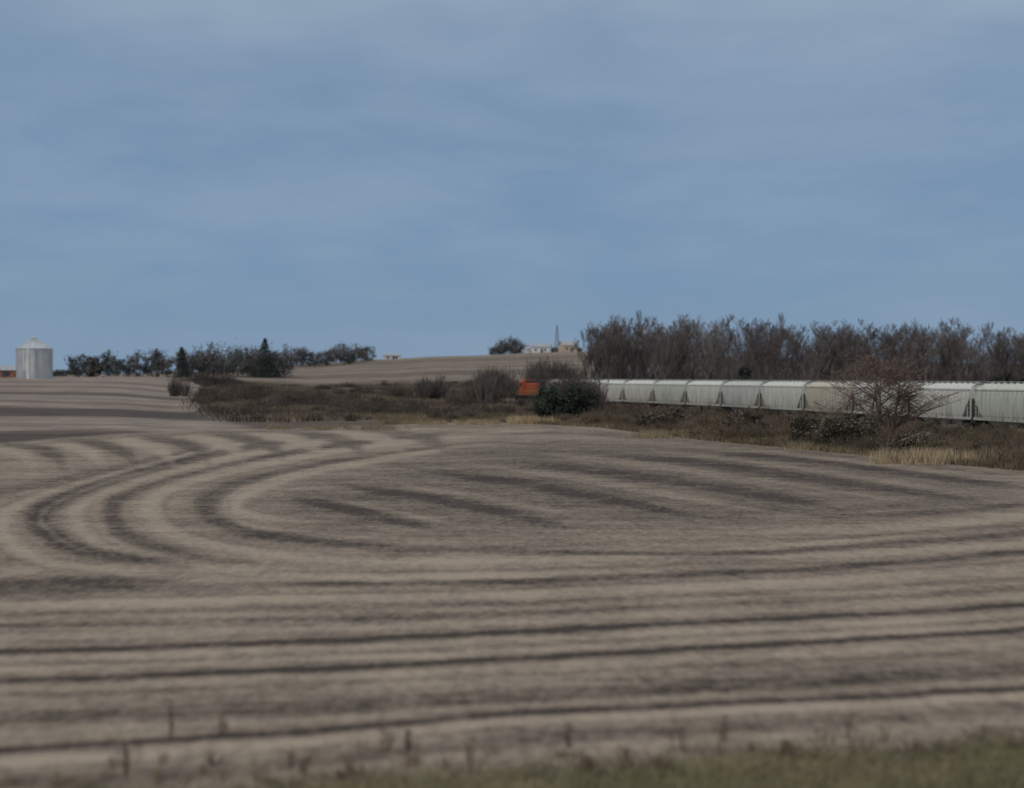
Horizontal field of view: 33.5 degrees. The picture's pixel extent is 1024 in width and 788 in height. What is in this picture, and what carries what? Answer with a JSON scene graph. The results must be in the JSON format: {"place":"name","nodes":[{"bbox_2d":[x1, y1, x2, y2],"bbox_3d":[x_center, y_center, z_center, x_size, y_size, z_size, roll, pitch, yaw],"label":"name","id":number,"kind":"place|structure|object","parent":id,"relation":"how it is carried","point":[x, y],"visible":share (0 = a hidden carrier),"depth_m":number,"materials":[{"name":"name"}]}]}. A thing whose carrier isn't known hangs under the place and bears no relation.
{"place":"outdoors","nodes":[
{"label":"outdoors","id":0,"kind":"place"},
{"bbox_2d":[0,351,1023,787],"bbox_3d":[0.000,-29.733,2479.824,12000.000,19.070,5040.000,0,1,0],"label":"field ground","id":1,"kind":"structure","parent":0,"point":[440,591],"depth_m":46.89,"materials":[{"name":"soil"}]},
{"bbox_2d":[0,365,15,377],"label":"machine shed","id":2,"kind":"structure","parent":1,"relation":"on","point":[7,371],"depth_m":517.51,"materials":[{"name":"metal"}]},
{"bbox_2d":[2,372,9,377],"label":"windows and door","id":3,"kind":"structure","parent":2,"relation":"in","point":[4,374],"depth_m":517.11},
{"bbox_2d":[16,336,52,378],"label":"grain bin","id":4,"kind":"object","parent":1,"relation":"on","point":[34,357],"visible":1,"depth_m":446.18,"materials":[{"name":"metal"}]},
{"bbox_2d":[22,348,36,377],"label":"door and ladder","id":5,"kind":"structure","parent":4,"relation":"in","point":[23,371],"depth_m":445.45,"materials":[{"name":"grey metal"}]},
{"bbox_2d":[171,347,191,377],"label":"conifer tree","id":6,"kind":"object","parent":1,"relation":"on","point":[181,369],"visible":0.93,"depth_m":599.25,"materials":[{"name":"green plant"}]},
{"bbox_2d":[253,338,278,377],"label":"conifer tree","id":7,"kind":"object","parent":1,"relation":"on","point":[262,368],"visible":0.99,"depth_m":638.99,"materials":[{"name":"green plant"}]},
{"bbox_2d":[64,337,521,377],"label":"distant tree trunks","id":8,"kind":"object","parent":1,"relation":"on","point":[230,356],"visible":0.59,"depth_m":650.06,"materials":[{"name":"brown plant"}]},
{"bbox_2d":[53,334,581,377],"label":"distant tree row","id":9,"kind":"object","parent":1,"relation":"on","point":[227,366],"visible":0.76,"depth_m":650.36,"materials":[{"name":"green plant"}]},
{"bbox_2d":[166,354,610,421],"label":"creek brush","id":10,"kind":"object","parent":1,"relation":"on","point":[492,385],"visible":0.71,"depth_m":322.26,"materials":[{"name":"brown plant"}]},
{"bbox_2d":[382,353,401,358],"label":"machine shed","id":11,"kind":"structure","parent":1,"relation":"on","point":[391,356],"depth_m":896.93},
{"bbox_2d":[0,700,1023,787],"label":"roadside weeds","id":12,"kind":"object","parent":1,"relation":"on","point":[351,768],"visible":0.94,"depth_m":26.39,"materials":[{"name":"green plant"}]},
{"bbox_2d":[523,346,530,352],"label":"machine shed","id":13,"kind":"structure","parent":1,"relation":"on","point":[527,349],"depth_m":901.87,"materials":[{"name":"white metal"}]},
{"bbox_2d":[530,344,551,352],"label":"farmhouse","id":14,"kind":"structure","parent":1,"relation":"on","point":[539,348],"depth_m":895.99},
{"bbox_2d":[529,385,573,418],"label":"evergreen shrub","id":15,"kind":"object","parent":1,"relation":"on","point":[547,400],"visible":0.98,"depth_m":225.83,"materials":[{"name":"green plant"}]},
{"bbox_2d":[554,325,558,351],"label":"lattice tower","id":16,"kind":"structure","parent":1,"relation":"on","point":[556,347],"depth_m":924.16,"materials":[{"name":"metal"}]},
{"bbox_2d":[557,341,578,351],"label":"farmhouse","id":17,"kind":"object","parent":1,"relation":"on","point":[565,346],"visible":0.89,"depth_m":896.48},
{"bbox_2d":[558,379,599,414],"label":"evergreen shrub","id":18,"kind":"object","parent":1,"relation":"on","point":[576,392],"visible":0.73,"depth_m":241.66,"materials":[{"name":"green plant"}]},
{"bbox_2d":[152,377,1023,471],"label":"tall dry grass","id":19,"kind":"structure","parent":1,"relation":"on","point":[407,415],"depth_m":214.81,"materials":[{"name":"brown plant"}]},
{"bbox_2d":[631,407,693,427],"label":"leafy shrub","id":20,"kind":"object","parent":1,"relation":"on","point":[663,415],"visible":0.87,"depth_m":189.29,"materials":[{"name":"green plant"}]},
{"bbox_2d":[716,406,773,432],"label":"leafy shrub","id":21,"kind":"object","parent":1,"relation":"on","point":[749,415],"visible":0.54,"depth_m":163.92,"materials":[{"name":"green plant"}]},
{"bbox_2d":[735,366,755,379],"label":"juniper tree","id":22,"kind":"object","parent":1,"relation":"on","point":[746,371],"visible":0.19,"depth_m":317.50,"materials":[{"name":"green plant"}]},
{"bbox_2d":[572,310,1023,382],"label":"bare tree line","id":23,"kind":"object","parent":1,"relation":"on","point":[614,347],"visible":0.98,"depth_m":336.49,"materials":[{"name":"brown plant"}]},
{"bbox_2d":[579,398,1023,464],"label":"brush thicket","id":24,"kind":"object","parent":1,"relation":"on","point":[1012,442],"visible":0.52,"depth_m":154.65,"materials":[{"name":"brown plant"}]},
{"bbox_2d":[589,361,1021,382],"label":"understory brush","id":25,"kind":"object","parent":1,"relation":"on","point":[937,378],"visible":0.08,"depth_m":340.37,"materials":[{"name":"brown plant"}]},
{"bbox_2d":[786,413,824,442],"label":"leafy shrub","id":26,"kind":"object","parent":1,"relation":"on","point":[800,424],"visible":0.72,"depth_m":149.34,"materials":[{"name":"green plant"}]},
{"bbox_2d":[623,407,1023,433],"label":"railroad track","id":27,"kind":"structure","parent":1,"relation":"on","point":[780,417],"depth_m":224.57,"materials":[{"name":"brown metal"}]},
{"bbox_2d":[515,379,548,400],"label":"diesel locomotive","id":28,"kind":"object","parent":27,"relation":"on","point":[527,388],"visible":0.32,"depth_m":338.93,"materials":[{"name":"orange paint"}]},
{"bbox_2d":[597,379,631,405],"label":"covered hopper car","id":29,"kind":"object","parent":27,"relation":"on","point":[616,390],"visible":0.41,"depth_m":287.41,"materials":[{"name":"white paint"}]},
{"bbox_2d":[623,379,665,408],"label":"covered hopper car","id":30,"kind":"object","parent":27,"relation":"on","point":[636,391],"visible":0.69,"depth_m":275.23,"materials":[{"name":"white paint"}]},
{"bbox_2d":[653,379,694,410],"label":"covered hopper car","id":31,"kind":"object","parent":27,"relation":"on","point":[670,390],"visible":0.66,"depth_m":260.45,"materials":[{"name":"grey paint"}]},
{"bbox_2d":[686,380,730,411],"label":"covered hopper car","id":32,"kind":"object","parent":27,"relation":"on","point":[701,394],"visible":0.65,"depth_m":245.93,"materials":[{"name":"white paint"}]},
{"bbox_2d":[721,380,769,413],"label":"covered hopper car","id":33,"kind":"object","parent":27,"relation":"on","point":[741,393],"visible":0.64,"depth_m":231.14,"materials":[{"name":"grey paint"}]},
{"bbox_2d":[761,380,814,415],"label":"covered hopper car","id":34,"kind":"object","parent":27,"relation":"on","point":[780,396],"visible":0.68,"depth_m":216.14,"materials":[{"name":"white paint"}]},
{"bbox_2d":[804,380,863,419],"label":"covered hopper car","id":35,"kind":"object","parent":27,"relation":"on","point":[816,392],"visible":0.47,"depth_m":202.92,"materials":[{"name":"beige paint"}]},
{"bbox_2d":[853,381,922,425],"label":"covered hopper car","id":36,"kind":"object","parent":27,"relation":"on","point":[861,412],"visible":0.15,"depth_m":187.86,"materials":[{"name":"white paint"}]},
{"bbox_2d":[910,381,985,429],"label":"covered hopper car","id":37,"kind":"object","parent":27,"relation":"on","point":[960,411],"visible":0.53,"depth_m":170.04,"materials":[{"name":"white paint"}]},
{"bbox_2d":[973,381,1023,428],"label":"covered hopper car","id":38,"kind":"object","parent":27,"relation":"on","point":[996,401],"visible":0.86,"depth_m":159.84,"materials":[{"name":"white paint"}]},
{"bbox_2d":[793,411,888,448],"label":"leafy shrub","id":39,"kind":"object","parent":1,"relation":"on","point":[858,426],"visible":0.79,"depth_m":137.27,"materials":[{"name":"green plant"}]},
{"bbox_2d":[809,344,963,435],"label":"bare tree","id":40,"kind":"object","parent":1,"relation":"on","point":[904,397],"visible":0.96,"depth_m":141.61,"materials":[{"name":"brown plant"}]},
{"bbox_2d":[892,424,952,449],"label":"leafy shrub","id":41,"kind":"object","parent":1,"relation":"on","point":[906,438],"visible":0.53,"depth_m":127.09,"materials":[{"name":"green plant"}]},
{"bbox_2d":[993,372,1017,382],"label":"juniper tree","id":42,"kind":"object","parent":1,"relation":"on","point":[1006,378],"visible":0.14,"depth_m":299.76,"materials":[{"name":"green plant"}]},
{"bbox_2d":[0,0,1023,373],"label":"sky","id":43,"kind":"structure","parent":0,"point":[408,178],"materials":[{"name":"blue"}]},
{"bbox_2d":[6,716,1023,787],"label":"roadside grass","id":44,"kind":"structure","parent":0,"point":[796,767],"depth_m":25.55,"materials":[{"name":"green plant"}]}
]}

